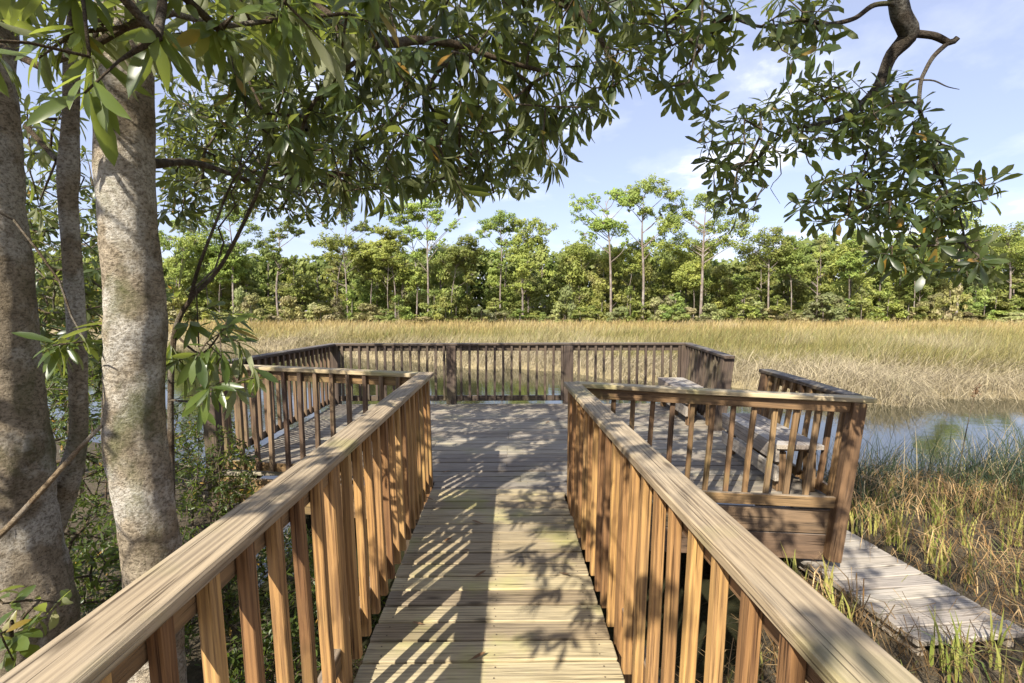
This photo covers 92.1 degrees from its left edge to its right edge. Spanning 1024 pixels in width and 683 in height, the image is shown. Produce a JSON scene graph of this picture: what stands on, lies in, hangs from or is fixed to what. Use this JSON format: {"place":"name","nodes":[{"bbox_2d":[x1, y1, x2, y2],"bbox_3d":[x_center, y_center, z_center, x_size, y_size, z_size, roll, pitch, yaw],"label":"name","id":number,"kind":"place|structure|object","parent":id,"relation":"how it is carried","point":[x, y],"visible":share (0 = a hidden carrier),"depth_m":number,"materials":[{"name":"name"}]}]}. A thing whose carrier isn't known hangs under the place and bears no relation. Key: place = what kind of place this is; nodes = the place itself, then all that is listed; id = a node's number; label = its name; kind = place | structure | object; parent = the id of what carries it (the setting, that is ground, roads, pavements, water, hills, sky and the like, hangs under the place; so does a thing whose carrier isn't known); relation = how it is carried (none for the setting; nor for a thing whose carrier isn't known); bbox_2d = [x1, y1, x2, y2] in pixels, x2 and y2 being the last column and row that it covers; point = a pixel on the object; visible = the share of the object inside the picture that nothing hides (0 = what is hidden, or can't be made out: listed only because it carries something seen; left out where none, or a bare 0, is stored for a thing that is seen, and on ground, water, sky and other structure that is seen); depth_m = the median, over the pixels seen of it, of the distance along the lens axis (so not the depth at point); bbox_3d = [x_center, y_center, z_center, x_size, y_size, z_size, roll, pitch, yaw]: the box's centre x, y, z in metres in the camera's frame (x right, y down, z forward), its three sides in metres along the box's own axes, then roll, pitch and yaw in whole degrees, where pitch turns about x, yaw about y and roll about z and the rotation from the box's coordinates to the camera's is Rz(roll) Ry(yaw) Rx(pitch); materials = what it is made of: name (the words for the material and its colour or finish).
{"place":"outdoors","nodes":[
{"label":"outdoors","id":0,"kind":"place"},
{"bbox_2d":[16,0,1023,310],"label":"sky","id":1,"kind":"structure","parent":0,"point":[986,65],"materials":[{"name":"blue"}]},
{"bbox_2d":[42,335,1023,682],"bbox_3d":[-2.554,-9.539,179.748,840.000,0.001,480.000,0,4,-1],"label":"water","id":2,"kind":"structure","parent":0,"point":[888,417],"depth_m":11.06,"materials":[{"name":"blue liquid"}]},
{"bbox_2d":[46,311,1023,682],"bbox_3d":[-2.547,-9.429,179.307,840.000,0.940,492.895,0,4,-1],"label":"ground","id":3,"kind":"structure","parent":0,"point":[194,673],"depth_m":4.47,"materials":[{"name":"plant"}]},
{"bbox_2d":[0,585,72,671],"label":"leafy sprig","id":4,"kind":"object","parent":3,"relation":"on","point":[11,642],"visible":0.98,"depth_m":1.40,"materials":[{"name":"green plant"}]},
{"bbox_2d":[22,129,96,352],"bbox_3d":[-8.738,-1.011,7.943,3.391,5.752,3.482,0,4,-1],"label":"young tree","id":5,"kind":"object","parent":3,"relation":"on","point":[42,182],"visible":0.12,"depth_m":8.31,"materials":[{"name":"green plant"}]},
{"bbox_2d":[64,483,119,612],"bbox_3d":[-3.193,1.408,3.116,1.475,1.352,1.428,0,4,-1],"label":"shrub","id":6,"kind":"object","parent":3,"relation":"on","point":[81,531],"visible":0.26,"depth_m":3.38,"materials":[{"name":"green plant"}]},
{"bbox_2d":[25,141,174,470],"bbox_3d":[-5.948,-0.342,6.743,2.403,4.581,2.257,0,4,-1],"label":"young tree","id":7,"kind":"object","parent":3,"relation":"on","point":[47,230],"visible":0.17,"depth_m":6.51,"materials":[{"name":"green plant"}]},
{"bbox_2d":[27,208,175,503],"bbox_3d":[-5.039,0.268,5.672,2.036,3.510,2.293,0,4,-1],"label":"young tree","id":8,"kind":"object","parent":3,"relation":"on","point":[52,311],"visible":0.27,"depth_m":5.59,"materials":[{"name":"green plant"}]},
{"bbox_2d":[45,361,180,552],"bbox_3d":[-3.973,1.059,4.308,1.642,1.938,1.698,0,4,-1],"label":"shrub","id":9,"kind":"object","parent":3,"relation":"on","point":[64,430],"visible":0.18,"depth_m":4.34,"materials":[{"name":"green plant"}]},
{"bbox_2d":[41,326,203,503],"bbox_3d":[-4.694,0.861,5.632,1.965,2.097,1.968,0,4,-1],"label":"shrub","id":10,"kind":"object","parent":3,"relation":"on","point":[92,381],"visible":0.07,"depth_m":5.48,"materials":[{"name":"green plant"}]},
{"bbox_2d":[67,515,241,649],"bbox_3d":[-2.203,1.528,2.821,1.156,1.076,1.109,-3,5,-34],"label":"shrub","id":11,"kind":"object","parent":3,"relation":"on","point":[92,586],"visible":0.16,"depth_m":2.73,"materials":[{"name":"green plant"}]},
{"bbox_2d":[96,416,261,571],"bbox_3d":[-2.788,1.341,4.341,1.262,1.391,1.263,0,4,-1],"label":"shrub","id":12,"kind":"object","parent":3,"relation":"on","point":[192,489],"visible":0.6,"depth_m":4.33,"materials":[{"name":"green plant"}]},
{"bbox_2d":[159,234,206,294],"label":"pine tree","id":13,"kind":"object","parent":3,"relation":"on","point":[173,269],"visible":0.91,"depth_m":65.84,"materials":[{"name":"green plant"}]},
{"bbox_2d":[172,238,220,304],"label":"pine tree","id":14,"kind":"object","parent":3,"relation":"on","point":[207,256],"visible":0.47,"depth_m":68.73,"materials":[{"name":"green plant"}]},
{"bbox_2d":[0,0,410,677],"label":"magnolia tree","id":15,"kind":"object","parent":3,"relation":"on","point":[34,550],"visible":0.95,"depth_m":2.04,"materials":[{"name":"green plant"}]},
{"bbox_2d":[174,405,261,502],"bbox_3d":[-3.526,1.242,5.718,1.187,1.341,1.206,0,4,-1],"label":"shrub","id":16,"kind":"object","parent":3,"relation":"on","point":[198,437],"visible":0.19,"depth_m":5.54,"materials":[{"name":"green plant"}]},
{"bbox_2d":[199,275,241,315],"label":"leafy tree","id":17,"kind":"object","parent":3,"relation":"on","point":[213,285],"visible":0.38,"depth_m":72.61,"materials":[{"name":"plant"}]},
{"bbox_2d":[166,108,282,503],"bbox_3d":[-1.282,0.532,2.277,0.673,3.331,0.600,-3,5,-36],"label":"bay sapling","id":18,"kind":"object","parent":3,"relation":"on","point":[205,372],"visible":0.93,"depth_m":2.19,"materials":[{"name":"green plant"}]},
{"bbox_2d":[206,243,250,311],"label":"pine tree","id":19,"kind":"object","parent":3,"relation":"on","point":[226,270],"visible":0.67,"depth_m":66.92,"materials":[{"name":"green plant"}]},
{"bbox_2d":[195,207,262,315],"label":"pine tree","id":20,"kind":"object","parent":3,"relation":"on","point":[238,246],"visible":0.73,"depth_m":66.20,"materials":[{"name":"green plant"}]},
{"bbox_2d":[185,512,317,682],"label":"shrub","id":21,"kind":"object","parent":3,"relation":"on","point":[262,553],"visible":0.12,"depth_m":3.32,"materials":[{"name":"green plant"}]},
{"bbox_2d":[254,247,282,308],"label":"leafy tree","id":22,"kind":"object","parent":3,"relation":"on","point":[265,278],"visible":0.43,"depth_m":80.55,"materials":[{"name":"plant"}]},
{"bbox_2d":[254,221,304,321],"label":"pine tree","id":23,"kind":"object","parent":3,"relation":"on","point":[283,261],"visible":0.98,"depth_m":66.61,"materials":[{"name":"green plant"}]},
{"bbox_2d":[258,281,307,319],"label":"leafy tree","id":24,"kind":"object","parent":3,"relation":"on","point":[283,289],"visible":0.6,"depth_m":70.46,"materials":[{"name":"plant"}]},
{"bbox_2d":[276,295,304,322],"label":"bush","id":25,"kind":"object","parent":3,"relation":"on","point":[288,301],"visible":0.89,"depth_m":65.06,"materials":[{"name":"green plant"}]},
{"bbox_2d":[226,604,361,682],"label":"shrub","id":26,"kind":"object","parent":3,"relation":"on","point":[267,636],"visible":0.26,"depth_m":2.79,"materials":[{"name":"green plant"}]},
{"bbox_2d":[282,273,328,317],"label":"leafy tree","id":27,"kind":"object","parent":3,"relation":"on","point":[300,279],"visible":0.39,"depth_m":72.38,"materials":[{"name":"plant"}]},
{"bbox_2d":[303,254,333,304],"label":"leafy tree","id":28,"kind":"object","parent":3,"relation":"on","point":[311,268],"visible":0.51,"depth_m":76.83,"materials":[{"name":"plant"}]},
{"bbox_2d":[319,259,349,322],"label":"leafy tree","id":29,"kind":"object","parent":3,"relation":"on","point":[323,297],"visible":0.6,"depth_m":73.67,"materials":[{"name":"plant"}]},
{"bbox_2d":[310,230,376,315],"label":"pine tree","id":30,"kind":"object","parent":3,"relation":"on","point":[330,243],"visible":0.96,"depth_m":66.64,"materials":[{"name":"green plant"}]},
{"bbox_2d":[314,209,379,295],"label":"pine tree","id":31,"kind":"object","parent":3,"relation":"on","point":[361,227],"visible":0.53,"depth_m":68.78,"materials":[{"name":"green plant"}]},
{"bbox_2d":[347,246,393,303],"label":"pine tree","id":32,"kind":"object","parent":3,"relation":"on","point":[369,266],"visible":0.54,"depth_m":68.89,"materials":[{"name":"green plant"}]},
{"bbox_2d":[92,0,661,682],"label":"magnolia tree","id":33,"kind":"object","parent":3,"relation":"on","point":[136,458],"visible":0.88,"depth_m":2.30,"materials":[{"name":"green plant"}]},
{"bbox_2d":[0,425,102,538],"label":"bare stick","id":34,"kind":"object","parent":33,"relation":"attached to","point":[11,523],"visible":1,"depth_m":1.84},
{"bbox_2d":[360,268,393,315],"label":"leafy tree","id":35,"kind":"object","parent":3,"relation":"on","point":[377,295],"visible":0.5,"depth_m":72.98,"materials":[{"name":"plant"}]},
{"bbox_2d":[360,239,414,311],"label":"pine tree","id":36,"kind":"object","parent":3,"relation":"on","point":[382,252],"visible":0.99,"depth_m":66.83,"materials":[{"name":"green plant"}]},
{"bbox_2d":[373,225,409,317],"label":"pine tree","id":37,"kind":"object","parent":3,"relation":"on","point":[389,235],"visible":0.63,"depth_m":67.39,"materials":[{"name":"green plant"}]},
{"bbox_2d":[383,202,426,316],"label":"pine tree","id":38,"kind":"object","parent":3,"relation":"on","point":[410,216],"visible":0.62,"depth_m":68.32,"materials":[{"name":"green plant"}]},
{"bbox_2d":[389,259,430,303],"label":"pine tree","id":39,"kind":"object","parent":3,"relation":"on","point":[411,280],"visible":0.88,"depth_m":68.64,"materials":[{"name":"green plant"}]},
{"bbox_2d":[401,249,431,316],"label":"leafy tree","id":40,"kind":"object","parent":3,"relation":"on","point":[411,303],"visible":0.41,"depth_m":82.44,"materials":[{"name":"plant"}]},
{"bbox_2d":[403,198,466,311],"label":"pine tree","id":41,"kind":"object","parent":3,"relation":"on","point":[435,215],"visible":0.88,"depth_m":67.38,"materials":[{"name":"green plant"}]},
{"bbox_2d":[418,242,460,318],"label":"leafy tree","id":42,"kind":"object","parent":3,"relation":"on","point":[432,274],"visible":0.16,"depth_m":74.65,"materials":[{"name":"plant"}]},
{"bbox_2d":[418,248,463,314],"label":"leafy tree","id":43,"kind":"object","parent":3,"relation":"on","point":[442,252],"visible":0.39,"depth_m":72.23,"materials":[{"name":"plant"}]},
{"bbox_2d":[429,292,453,322],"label":"bush","id":44,"kind":"object","parent":3,"relation":"on","point":[437,311],"visible":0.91,"depth_m":62.54,"materials":[{"name":"green plant"}]},
{"bbox_2d":[429,233,485,311],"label":"pine tree","id":45,"kind":"object","parent":3,"relation":"on","point":[451,258],"visible":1,"depth_m":66.67,"materials":[{"name":"green plant"}]},
{"bbox_2d":[458,267,479,316],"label":"leafy tree","id":46,"kind":"object","parent":3,"relation":"on","point":[466,300],"visible":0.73,"depth_m":73.72,"materials":[{"name":"plant"}]},
{"bbox_2d":[353,489,624,682],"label":"walkway","id":47,"kind":"structure","parent":3,"relation":"on","point":[521,609],"depth_m":2.69,"materials":[{"name":"wood"}]},
{"bbox_2d":[0,372,433,682],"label":"railing","id":48,"kind":"object","parent":47,"relation":"attached to","point":[126,633],"visible":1,"depth_m":1.65,"materials":[{"name":"brown wood"}]},
{"bbox_2d":[563,382,920,682],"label":"railing","id":49,"kind":"object","parent":47,"relation":"attached to","point":[620,473],"visible":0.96,"depth_m":1.65,"materials":[{"name":"brown wood"}]},
{"bbox_2d":[475,209,521,319],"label":"pine tree","id":50,"kind":"object","parent":3,"relation":"on","point":[494,221],"visible":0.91,"depth_m":67.97,"materials":[{"name":"green plant"}]},
{"bbox_2d":[485,257,525,314],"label":"leafy tree","id":51,"kind":"object","parent":3,"relation":"on","point":[494,292],"visible":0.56,"depth_m":72.73,"materials":[{"name":"plant"}]},
{"bbox_2d":[506,252,536,310],"bbox_3d":[1.319,-6.896,64.577,3.379,9.758,3.772,2,5,31],"label":"pine tree","id":52,"kind":"object","parent":3,"relation":"on","point":[524,265],"visible":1,"depth_m":64.05,"materials":[{"name":"green plant"}]},
{"bbox_2d":[216,403,829,575],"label":"viewing platform","id":53,"kind":"structure","parent":3,"relation":"on","point":[474,446],"depth_m":5.30,"materials":[{"name":"grey"}]},
{"bbox_2d":[226,344,334,454],"bbox_3d":[-2.984,0.608,6.599,0.157,1.008,3.211,0,4,0],"label":"railing","id":54,"kind":"object","parent":53,"relation":"attached to","point":[287,356],"visible":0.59,"depth_m":6.38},
{"bbox_2d":[200,364,418,524],"bbox_3d":[-1.919,1.216,4.750,2.344,1.976,0.164,1,4,9],"label":"railing","id":55,"kind":"object","parent":53,"relation":"attached to","point":[333,376],"visible":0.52,"depth_m":4.68,"materials":[{"name":"wood"}]},
{"bbox_2d":[328,342,689,407],"bbox_3d":[-0.017,0.750,8.323,6.080,1.460,0.166,0,4,-1],"label":"railing","id":56,"kind":"object","parent":53,"relation":"attached to","point":[449,396],"visible":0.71,"depth_m":8.24,"materials":[{"name":"wood"}]},
{"bbox_2d":[658,377,709,425],"bbox_3d":[2.585,0.872,7.407,0.416,0.460,1.512,0,4,2],"label":"bench","id":57,"kind":"object","parent":53,"relation":"on","point":[683,409],"visible":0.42,"depth_m":7.38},
{"bbox_2d":[685,343,734,430],"bbox_3d":[2.817,0.798,7.342,0.285,1.408,1.879,0,4,4],"label":"railing","id":58,"kind":"object","parent":53,"relation":"attached to","point":[700,364],"visible":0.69,"depth_m":6.91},
{"bbox_2d":[575,381,876,562],"bbox_3d":[1.691,1.059,4.100,2.330,1.399,0.154,1,4,8],"label":"railing","id":59,"kind":"object","parent":53,"relation":"attached to","point":[839,501],"visible":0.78,"depth_m":4.02,"materials":[{"name":"wood"}]},
{"bbox_2d":[722,413,823,491],"bbox_3d":[2.506,1.058,4.880,0.396,0.430,1.293,0,4,3],"label":"bench","id":60,"kind":"object","parent":53,"relation":"on","point":[761,436],"visible":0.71,"depth_m":4.55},
{"bbox_2d":[757,369,861,495],"bbox_3d":[2.780,1.016,4.849,0.351,1.309,1.588,0,4,-1],"label":"railing","id":61,"kind":"object","parent":53,"relation":"attached to","point":[771,380],"visible":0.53,"depth_m":4.55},
{"bbox_2d":[501,273,550,318],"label":"leafy tree","id":62,"kind":"object","parent":3,"relation":"on","point":[540,289],"visible":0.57,"depth_m":70.39,"materials":[{"name":"plant"}]},
{"bbox_2d":[505,216,558,314],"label":"pine tree","id":63,"kind":"object","parent":3,"relation":"on","point":[528,244],"visible":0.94,"depth_m":66.96,"materials":[{"name":"green plant"}]},
{"bbox_2d":[47,316,1023,410],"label":"marsh grass","id":64,"kind":"structure","parent":3,"relation":"on","point":[868,355],"depth_m":23.86,"materials":[{"name":"plant"}]},
{"bbox_2d":[529,244,559,308],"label":"leafy tree","id":65,"kind":"object","parent":3,"relation":"on","point":[542,254],"visible":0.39,"depth_m":82.80,"materials":[{"name":"plant"}]},
{"bbox_2d":[82,231,1023,321],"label":"woods","id":66,"kind":"object","parent":3,"relation":"on","point":[735,266],"visible":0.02,"depth_m":86.40,"materials":[{"name":"green plant"}]},
{"bbox_2d":[545,253,592,316],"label":"leafy tree","id":67,"kind":"object","parent":3,"relation":"on","point":[570,267],"visible":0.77,"depth_m":72.64,"materials":[{"name":"plant"}]},
{"bbox_2d":[551,237,599,302],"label":"pine tree","id":68,"kind":"object","parent":3,"relation":"on","point":[585,251],"visible":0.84,"depth_m":72.77,"materials":[{"name":"green plant"}]},
{"bbox_2d":[579,256,626,312],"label":"leafy tree","id":69,"kind":"object","parent":3,"relation":"on","point":[598,284],"visible":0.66,"depth_m":71.16,"materials":[{"name":"plant"}]},
{"bbox_2d":[568,187,638,311],"bbox_3d":[11.987,-11.210,65.739,9.490,18.211,4.482,0,4,-1],"label":"pine tree","id":70,"kind":"object","parent":3,"relation":"on","point":[607,224],"visible":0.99,"depth_m":64.99,"materials":[{"name":"green plant"}]},
{"bbox_2d":[598,238,657,307],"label":"pine tree","id":71,"kind":"object","parent":3,"relation":"on","point":[619,262],"visible":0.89,"depth_m":69.51,"materials":[{"name":"green plant"}]},
{"bbox_2d":[614,273,650,318],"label":"leafy tree","id":72,"kind":"object","parent":3,"relation":"on","point":[636,280],"visible":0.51,"depth_m":72.19,"materials":[{"name":"plant"}]},
{"bbox_2d":[617,172,688,322],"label":"pine tree","id":73,"kind":"object","parent":3,"relation":"on","point":[647,187],"visible":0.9,"depth_m":65.77,"materials":[{"name":"green plant"}]},
{"bbox_2d":[641,271,689,317],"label":"leafy tree","id":74,"kind":"object","parent":3,"relation":"on","point":[663,292],"visible":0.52,"depth_m":71.77,"materials":[{"name":"plant"}]},
{"bbox_2d":[658,292,690,323],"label":"bush","id":75,"kind":"object","parent":3,"relation":"on","point":[679,307],"visible":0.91,"depth_m":61.68,"materials":[{"name":"green plant"}]},
{"bbox_2d":[659,242,701,295],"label":"pine tree","id":76,"kind":"object","parent":3,"relation":"on","point":[688,255],"visible":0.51,"depth_m":70.46,"materials":[{"name":"green plant"}]},
{"bbox_2d":[670,260,710,318],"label":"pine tree","id":77,"kind":"object","parent":3,"relation":"on","point":[689,278],"visible":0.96,"depth_m":66.49,"materials":[{"name":"green plant"}]},
{"bbox_2d":[655,192,759,319],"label":"pine tree","id":78,"kind":"object","parent":3,"relation":"on","point":[674,219],"visible":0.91,"depth_m":65.54,"materials":[{"name":"green plant"}]},
{"bbox_2d":[707,265,738,317],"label":"leafy tree","id":79,"kind":"object","parent":3,"relation":"on","point":[720,272],"visible":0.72,"depth_m":73.53,"materials":[{"name":"plant"}]},
{"bbox_2d":[724,270,758,319],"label":"leafy tree","id":80,"kind":"object","parent":3,"relation":"on","point":[730,299],"visible":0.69,"depth_m":71.04,"materials":[{"name":"plant"}]},
{"bbox_2d":[730,291,762,321],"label":"bush","id":81,"kind":"object","parent":3,"relation":"on","point":[744,306],"visible":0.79,"depth_m":65.59,"materials":[{"name":"green plant"}]},
{"bbox_2d":[744,263,781,311],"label":"leafy tree","id":82,"kind":"object","parent":3,"relation":"on","point":[759,276],"visible":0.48,"depth_m":77.88,"materials":[{"name":"plant"}]},
{"bbox_2d":[733,226,796,314],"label":"pine tree","id":83,"kind":"object","parent":3,"relation":"on","point":[776,255],"visible":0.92,"depth_m":67.28,"materials":[{"name":"green plant"}]},
{"bbox_2d":[762,235,814,310],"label":"pine tree","id":84,"kind":"object","parent":3,"relation":"on","point":[799,250],"visible":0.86,"depth_m":67.03,"materials":[{"name":"green plant"}]},
{"bbox_2d":[772,273,812,318],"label":"leafy tree","id":85,"kind":"object","parent":3,"relation":"on","point":[799,289],"visible":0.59,"depth_m":72.95,"materials":[{"name":"plant"}]},
{"bbox_2d":[609,0,1022,292],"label":"magnolia tree","id":86,"kind":"object","parent":3,"relation":"on","point":[980,270],"visible":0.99,"depth_m":2.74,"materials":[{"name":"green plant"}]},
{"bbox_2d":[795,253,842,306],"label":"leafy tree","id":87,"kind":"object","parent":3,"relation":"on","point":[811,268],"visible":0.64,"depth_m":73.88,"materials":[{"name":"plant"}]},
{"bbox_2d":[805,232,835,317],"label":"leafy tree","id":88,"kind":"object","parent":3,"relation":"on","point":[823,238],"visible":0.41,"depth_m":76.59,"materials":[{"name":"plant"}]},
{"bbox_2d":[802,292,844,323],"bbox_3d":[39.776,-4.078,62.939,4.050,4.616,4.757,0,4,-3],"label":"bush","id":89,"kind":"object","parent":3,"relation":"on","point":[827,298],"visible":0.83,"depth_m":62.59,"materials":[{"name":"green plant"}]},
{"bbox_2d":[659,457,1023,682],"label":"marsh grass","id":90,"kind":"structure","parent":3,"relation":"on","point":[994,508],"depth_m":4.10,"materials":[{"name":"plant"}]},
{"bbox_2d":[675,409,1023,682],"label":"reeds","id":91,"kind":"object","parent":3,"relation":"on","point":[1012,468],"visible":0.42,"depth_m":5.59,"materials":[{"name":"green plant"}]},
{"bbox_2d":[826,236,873,318],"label":"leafy tree","id":92,"kind":"object","parent":3,"relation":"on","point":[837,254],"visible":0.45,"depth_m":72.30,"materials":[{"name":"plant"}]},
{"bbox_2d":[833,238,872,321],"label":"pine tree","id":93,"kind":"object","parent":3,"relation":"on","point":[852,262],"visible":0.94,"depth_m":68.69,"materials":[{"name":"green plant"}]},
{"bbox_2d":[847,288,874,323],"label":"bush","id":94,"kind":"object","parent":3,"relation":"on","point":[859,305],"visible":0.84,"depth_m":66.03,"materials":[{"name":"green plant"}]},
{"bbox_2d":[727,457,1023,682],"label":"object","id":95,"kind":"object","parent":3,"relation":"on","point":[958,631],"visible":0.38,"depth_m":4.16,"materials":[{"name":"green plant"}]},
{"bbox_2d":[864,265,894,317],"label":"leafy tree","id":96,"kind":"object","parent":3,"relation":"on","point":[877,296],"visible":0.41,"depth_m":74.17,"materials":[{"name":"plant"}]},
{"bbox_2d":[875,290,909,323],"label":"bush","id":97,"kind":"object","parent":3,"relation":"on","point":[898,309],"visible":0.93,"depth_m":65.14,"materials":[{"name":"green plant"}]},
{"bbox_2d":[787,530,1023,655],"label":"boardwalk","id":98,"kind":"structure","parent":3,"relation":"on","point":[877,570],"depth_m":3.60,"materials":[{"name":"wood"}]},
{"bbox_2d":[894,269,941,318],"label":"leafy tree","id":99,"kind":"object","parent":3,"relation":"on","point":[922,293],"visible":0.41,"depth_m":71.94,"materials":[{"name":"plant"}]},
{"bbox_2d":[930,283,967,322],"bbox_3d":[57.679,-4.940,65.196,3.485,6.259,2.593,0,4,4],"label":"bush","id":100,"kind":"object","parent":3,"relation":"on","point":[956,292],"visible":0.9,"depth_m":64.89,"materials":[{"name":"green plant"}]},
{"bbox_2d":[963,286,998,321],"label":"bush","id":101,"kind":"object","parent":3,"relation":"on","point":[980,302],"visible":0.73,"depth_m":67.03,"materials":[{"name":"green plant"}]},
{"bbox_2d":[970,221,1023,300],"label":"pine tree","id":102,"kind":"object","parent":3,"relation":"on","point":[1013,248],"visible":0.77,"depth_m":69.88,"materials":[{"name":"green plant"}]},
{"bbox_2d":[999,267,1023,318],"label":"leafy tree","id":103,"kind":"object","parent":3,"relation":"on","point":[1016,299],"visible":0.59,"depth_m":71.42,"materials":[{"name":"plant"}]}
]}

